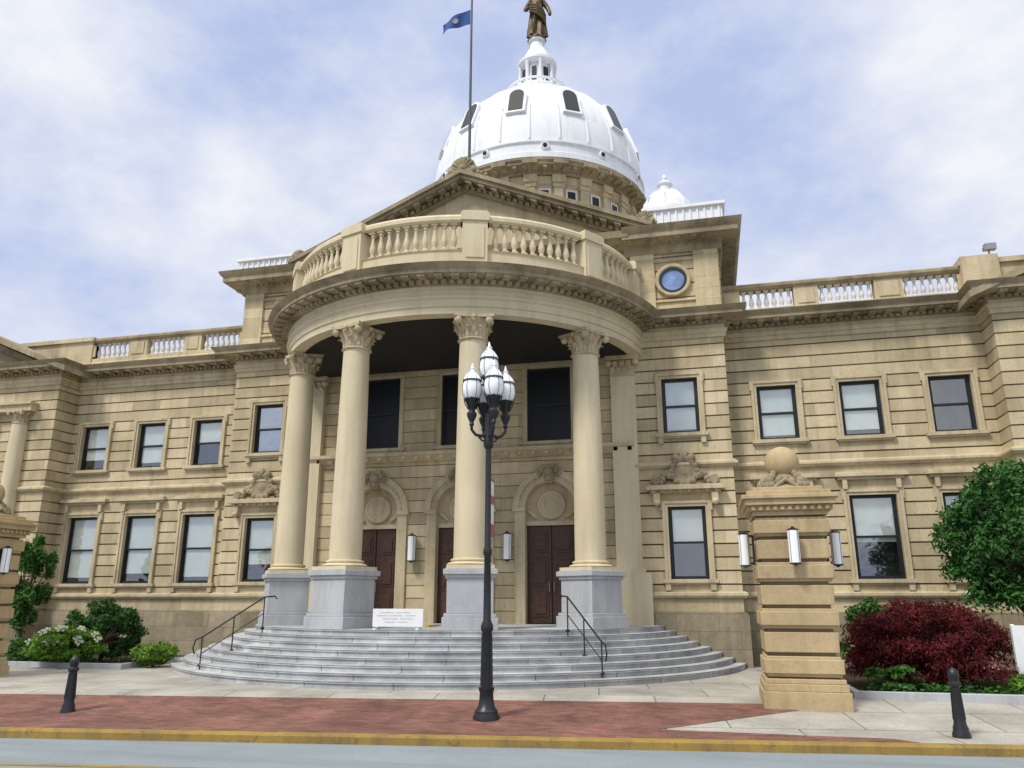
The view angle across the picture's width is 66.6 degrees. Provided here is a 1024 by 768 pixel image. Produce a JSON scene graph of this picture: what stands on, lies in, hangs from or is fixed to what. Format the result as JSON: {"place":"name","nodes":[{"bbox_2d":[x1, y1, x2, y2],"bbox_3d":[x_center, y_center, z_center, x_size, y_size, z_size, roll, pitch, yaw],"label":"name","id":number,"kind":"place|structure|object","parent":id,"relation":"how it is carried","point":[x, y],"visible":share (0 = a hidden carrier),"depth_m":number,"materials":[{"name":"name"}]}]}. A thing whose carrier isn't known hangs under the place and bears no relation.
{"place":"outdoors","nodes":[
{"label":"outdoors","id":0,"kind":"place"},
{"bbox_2d":[0,694,919,742],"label":"brick pavement","id":1,"kind":"structure","parent":0,"point":[519,718],"depth_m":12.91,"materials":[{"name":"red brick"}]},
{"bbox_2d":[59,655,79,712],"bbox_3d":[-7.646,5.232,13.535,0.250,0.990,0.246,-4,-16,13],"label":"bollard","id":2,"kind":"object","parent":1,"relation":"on","point":[68,705],"visible":0.98,"depth_m":13.48,"materials":[{"name":"black metal"}]},
{"bbox_2d":[462,342,515,721],"bbox_3d":[-0.418,2.350,13.507,0.793,6.490,0.814,-8,-17,26],"label":"street lamp","id":3,"kind":"object","parent":1,"relation":"on","point":[492,388],"visible":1,"depth_m":13.71,"materials":[{"name":"black metal"}]},
{"bbox_2d":[491,479,493,536],"bbox_3d":[-0.372,2.188,13.841,0.033,1.001,0.488,-3,-16,9],"label":"banner","id":4,"kind":"object","parent":3,"relation":"attached to","point":[492,507],"visible":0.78,"depth_m":13.93,"materials":[{"name":"multicoloured fabric"}]},
{"bbox_2d":[0,663,1023,744],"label":"pavement","id":5,"kind":"structure","parent":0,"point":[925,721],"depth_m":14.34,"materials":[{"name":"concrete"}]},
{"bbox_2d":[0,484,39,675],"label":"gate pillar","id":6,"kind":"structure","parent":5,"relation":"on","point":[14,530],"depth_m":18.70,"materials":[{"name":"stone"}]},
{"bbox_2d":[6,654,185,662],"bbox_3d":[-24.255,8.817,25.376,30.100,0.170,3.900,-4,-16,13],"label":"flower bed","id":7,"kind":"object","parent":5,"relation":"on","point":[126,659],"visible":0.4,"depth_m":22.29,"materials":[{"name":"green plant"}]},
{"bbox_2d":[5,637,41,660],"bbox_3d":[-13.354,7.361,21.452,1.448,0.789,1.067,-4,-16,13],"label":"shrub","id":8,"kind":"object","parent":7,"relation":"on","point":[16,646],"visible":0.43,"depth_m":21.13,"materials":[{"name":"green plant"}]},
{"bbox_2d":[5,533,58,654],"bbox_3d":[-14.907,6.410,23.700,1.614,3.817,1.487,-12,-19,36],"label":"tree","id":9,"kind":"object","parent":7,"relation":"on","point":[27,598],"visible":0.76,"depth_m":23.71,"materials":[{"name":"green plant"}]},
{"bbox_2d":[19,624,108,661],"bbox_3d":[-11.891,6.966,20.714,2.230,1.154,1.689,-4,-16,13],"label":"hydrangea","id":10,"kind":"object","parent":7,"relation":"on","point":[70,643],"visible":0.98,"depth_m":20.47,"materials":[{"name":"green plant"}]},
{"bbox_2d":[8,657,182,668],"bbox_3d":[-24.270,8.773,25.328,30.340,0.230,4.020,-4,-16,13],"label":"bed edging","id":11,"kind":"object","parent":7,"relation":"on","point":[81,665],"visible":0.24,"depth_m":20.41,"materials":[{"name":"grey stone"}]},
{"bbox_2d":[63,597,149,661],"bbox_3d":[-11.532,6.939,21.913,2.166,1.848,2.328,12,-20,-37],"label":"shrub","id":12,"kind":"object","parent":7,"relation":"on","point":[112,622],"visible":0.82,"depth_m":21.61,"materials":[{"name":"green plant"}]},
{"bbox_2d":[129,641,180,666],"bbox_3d":[-9.460,7.201,20.639,1.271,0.763,1.166,8,-17,-26],"label":"shrub","id":13,"kind":"object","parent":7,"relation":"on","point":[165,652],"visible":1,"depth_m":20.42,"materials":[{"name":"green plant"}]},
{"bbox_2d":[171,623,746,689],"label":"stone staircase","id":14,"kind":"structure","parent":5,"relation":"on","point":[537,656],"depth_m":17.10,"materials":[{"name":"stone"}]},
{"bbox_2d":[192,596,276,669],"bbox_3d":[-6.746,6.048,19.037,2.004,1.719,0.100,12,-20,-38],"label":"handrail","id":15,"kind":"object","parent":14,"relation":"on","point":[233,632],"visible":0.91,"depth_m":18.96,"materials":[{"name":"black metal"}]},
{"bbox_2d":[372,609,423,629],"bbox_3d":[-2.636,5.435,18.025,1.200,0.460,0.400,-2,-16,8],"label":"notice board","id":16,"kind":"object","parent":14,"relation":"on","point":[397,617],"visible":1,"depth_m":18.01,"materials":[{"name":"white paint"}]},
{"bbox_2d":[560,595,607,677],"bbox_3d":[1.559,5.544,17.219,0.100,1.719,2.005,7,-17,-24],"label":"handrail","id":17,"kind":"object","parent":14,"relation":"on","point":[584,638],"visible":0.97,"depth_m":17.10,"materials":[{"name":"black metal"}]},
{"bbox_2d":[0,654,1022,694],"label":"ground cover","id":18,"kind":"object","parent":5,"relation":"on","point":[937,688],"visible":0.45,"depth_m":14.21,"materials":[{"name":"green plant"}]},
{"bbox_2d":[738,447,854,712],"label":"gate pillar","id":19,"kind":"structure","parent":5,"relation":"on","point":[785,506],"depth_m":13.66,"materials":[{"name":"stone"}]},
{"bbox_2d":[843,667,1023,693],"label":"flower bed","id":20,"kind":"object","parent":5,"relation":"on","point":[857,681],"visible":0.2,"depth_m":16.25,"materials":[{"name":"green plant"}]},
{"bbox_2d":[838,596,885,671],"bbox_3d":[8.267,5.922,18.285,1.142,1.864,1.215,9,-18,-29],"label":"shrub","id":21,"kind":"object","parent":20,"relation":"on","point":[867,606],"visible":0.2,"depth_m":18.22,"materials":[{"name":"green plant"}]},
{"bbox_2d":[863,664,924,691],"bbox_3d":[7.077,5.532,14.541,0.644,0.620,1.055,15,-21,-42],"label":"shrub","id":22,"kind":"object","parent":20,"relation":"on","point":[897,672],"visible":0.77,"depth_m":14.40,"materials":[{"name":"green plant"}]},
{"bbox_2d":[839,596,1022,686],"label":"maple shrub","id":23,"kind":"object","parent":20,"relation":"on","point":[936,642],"visible":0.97,"depth_m":14.86,"materials":[{"name":"red plant"}]},
{"bbox_2d":[847,684,1023,704],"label":"bed edging","id":24,"kind":"object","parent":20,"relation":"on","point":[966,697],"visible":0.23,"depth_m":13.67,"materials":[{"name":"grey concrete"}]},
{"bbox_2d":[928,455,1023,616],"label":"tree","id":25,"kind":"object","parent":20,"relation":"on","point":[990,558],"visible":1,"depth_m":16.84,"materials":[{"name":"green plant"}]},
{"bbox_2d":[1009,624,1023,673],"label":"sign","id":26,"kind":"object","parent":20,"relation":"on","point":[1017,634],"visible":0.82,"depth_m":14.43,"materials":[{"name":"white paint"}]},
{"bbox_2d":[1009,673,1023,693],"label":"shrub","id":27,"kind":"object","parent":20,"relation":"on","point":[1017,681],"visible":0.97,"depth_m":13.87,"materials":[{"name":"green plant"}]},
{"bbox_2d":[947,667,971,738],"bbox_3d":[6.467,4.642,11.330,0.250,0.990,0.246,-4,-16,13],"label":"bollard","id":28,"kind":"object","parent":5,"relation":"on","point":[960,729],"visible":0.98,"depth_m":11.27,"materials":[{"name":"black metal"}]},
{"bbox_2d":[0,738,1023,767],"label":"road","id":29,"kind":"structure","parent":0,"point":[155,753],"depth_m":10.45,"materials":[{"name":"grey asphalt"}]},
{"bbox_2d":[0,763,204,767],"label":"road marking","id":30,"kind":"object","parent":29,"relation":"on","point":[71,765],"depth_m":9.92,"materials":[{"name":"yellow paint"}]},
{"bbox_2d":[0,0,1023,357],"label":"sky","id":31,"kind":"structure","parent":0,"point":[149,148],"materials":[{"name":"blue"}]},
{"bbox_2d":[973,680,1023,694],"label":"grass","id":32,"kind":"structure","parent":0,"point":[994,686],"depth_m":14.83,"materials":[{"name":"green plant"}]},
{"label":"ground","id":33,"kind":"structure","parent":0,"visible":0},
{"bbox_2d":[0,36,1023,669],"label":"courthouse","id":34,"kind":"structure","parent":33,"relation":"on","point":[308,450],"depth_m":22.87,"materials":[{"name":"stone"}]},
{"bbox_2d":[51,498,108,592],"bbox_3d":[-14.978,5.609,27.091,1.872,3.170,0.470,-4,-16,13],"label":"window","id":35,"kind":"structure","parent":34,"relation":"in","point":[80,536],"depth_m":27.17,"materials":[{"name":"black paint"}]},
{"bbox_2d":[69,421,115,474],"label":"window","id":36,"kind":"structure","parent":34,"relation":"in","point":[93,444],"depth_m":28.11,"materials":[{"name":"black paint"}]},
{"bbox_2d":[109,496,166,592],"bbox_3d":[-12.705,5.460,26.553,1.872,3.170,0.470,-4,-16,13],"label":"window","id":37,"kind":"structure","parent":34,"relation":"in","point":[137,543],"depth_m":26.63,"materials":[{"name":"black paint"}]},
{"bbox_2d":[126,417,171,472],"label":"window","id":38,"kind":"structure","parent":34,"relation":"in","point":[150,440],"depth_m":27.56,"materials":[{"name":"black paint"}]},
{"bbox_2d":[167,494,224,591],"bbox_3d":[-10.511,5.315,26.034,1.872,3.170,0.470,-4,-16,13],"label":"window","id":39,"kind":"structure","parent":34,"relation":"in","point":[196,535],"depth_m":26.11,"materials":[{"name":"black paint"}]},
{"bbox_2d":[182,414,228,470],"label":"window","id":40,"kind":"structure","parent":34,"relation":"in","point":[212,432],"depth_m":27.07,"materials":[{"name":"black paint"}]},
{"bbox_2d":[227,468,279,591],"bbox_3d":[-8.038,4.603,24.799,2.132,3.863,0.570,-4,-16,13],"label":"window","id":41,"kind":"structure","parent":34,"relation":"in","point":[257,531],"depth_m":24.87,"materials":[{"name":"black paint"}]},
{"bbox_2d":[243,398,287,462],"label":"window","id":42,"kind":"structure","parent":34,"relation":"in","point":[267,423],"depth_m":25.78,"materials":[{"name":"black paint"}]},
{"bbox_2d":[361,529,396,608],"bbox_3d":[-4.177,5.838,23.802,1.480,2.770,0.213,-4,-16,13],"label":"door","id":43,"kind":"structure","parent":34,"relation":"in","point":[378,545],"depth_m":23.86,"materials":[{"name":"wood"}]},
{"bbox_2d":[366,374,405,453],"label":"window","id":44,"kind":"structure","parent":34,"relation":"in","point":[385,420],"depth_m":25.05,"materials":[{"name":"black glass"}]},
{"bbox_2d":[432,370,458,449],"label":"window","id":45,"kind":"structure","parent":34,"relation":"in","point":[447,419],"depth_m":24.54,"materials":[{"name":"black glass"}]},
{"bbox_2d":[437,528,453,622],"bbox_3d":[-1.507,5.663,23.170,1.480,2.770,0.213,-4,-16,13],"label":"door","id":46,"kind":"structure","parent":34,"relation":"in","point":[446,535],"depth_m":23.38,"materials":[{"name":"wood"}]},
{"bbox_2d":[468,0,472,157],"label":"flagpole","id":47,"kind":"object","parent":34,"relation":"on","point":[470,100],"visible":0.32,"depth_m":28.54,"materials":[{"name":"white metal"}]},
{"bbox_2d":[443,10,469,33],"bbox_3d":[-2.137,-13.708,29.479,1.133,0.856,0.234,-6,-17,22],"label":"flag","id":48,"kind":"object","parent":47,"relation":"attached to","point":[459,20],"visible":1,"depth_m":29.46,"materials":[{"name":"blue fabric"}]},
{"bbox_2d":[523,0,551,43],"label":"statue","id":49,"kind":"object","parent":34,"relation":"on","point":[537,25],"visible":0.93,"depth_m":42.59,"materials":[{"name":"brown metal"}]},
{"bbox_2d":[519,362,572,445],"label":"window","id":50,"kind":"structure","parent":34,"relation":"in","point":[550,391],"depth_m":23.82,"materials":[{"name":"black glass"}]},
{"bbox_2d":[527,525,574,623],"bbox_3d":[1.164,5.488,22.538,1.480,2.770,0.213,-4,-16,13],"label":"door","id":51,"kind":"structure","parent":34,"relation":"in","point":[550,548],"depth_m":22.58,"materials":[{"name":"wood"}]},
{"bbox_2d":[655,263,690,297],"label":"round window","id":52,"kind":"structure","parent":34,"relation":"in","point":[672,280],"depth_m":23.74,"materials":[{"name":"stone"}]},
{"bbox_2d":[654,371,708,443],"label":"window","id":53,"kind":"structure","parent":34,"relation":"in","point":[680,402],"depth_m":22.74,"materials":[{"name":"glass"}]},
{"bbox_2d":[646,450,724,589],"bbox_3d":[4.878,3.755,21.742,2.132,3.863,0.570,-4,-16,13],"label":"window","id":54,"kind":"structure","parent":34,"relation":"in","point":[682,524],"depth_m":21.80,"materials":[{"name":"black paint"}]},
{"bbox_2d":[749,378,809,445],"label":"window","id":55,"kind":"structure","parent":34,"relation":"in","point":[778,410],"depth_m":22.71,"materials":[{"name":"glass"}]},
{"bbox_2d":[749,473,819,486],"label":"window","id":56,"kind":"structure","parent":34,"relation":"in","point":[812,477],"depth_m":21.82,"materials":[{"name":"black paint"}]},
{"bbox_2d":[830,373,895,441],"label":"window","id":57,"kind":"structure","parent":34,"relation":"in","point":[863,404],"depth_m":22.19,"materials":[{"name":"black paint"}]},
{"bbox_2d":[834,470,917,590],"bbox_3d":[9.903,3.976,21.202,1.872,3.170,0.470,-4,-16,13],"label":"window","id":58,"kind":"structure","parent":34,"relation":"in","point":[871,515],"depth_m":21.31,"materials":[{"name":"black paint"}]},
{"bbox_2d":[919,367,989,437],"bbox_3d":[12.184,0.542,21.610,1.540,1.905,0.400,-4,-16,13],"label":"window","id":59,"kind":"structure","parent":34,"relation":"in","point":[974,403],"depth_m":21.55,"materials":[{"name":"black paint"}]},
{"bbox_2d":[925,467,998,589],"bbox_3d":[12.175,3.826,20.664,1.872,3.170,0.470,-4,-16,13],"label":"window","id":60,"kind":"structure","parent":34,"relation":"in","point":[944,495],"depth_m":20.96,"materials":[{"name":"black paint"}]},
{"bbox_2d":[982,242,996,253],"bbox_3d":[13.767,-3.845,22.469,0.350,0.380,0.225,-4,-16,13],"label":"floodlight","id":61,"kind":"object","parent":34,"relation":"on","point":[988,247],"visible":0.84,"depth_m":22.41,"materials":[{"name":"metal"}]},
{"bbox_2d":[0,727,1023,756],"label":"kerb","id":62,"kind":"structure","parent":33,"relation":"on","point":[871,748],"depth_m":11.16,"materials":[{"name":"yellow paint"}]}
]}

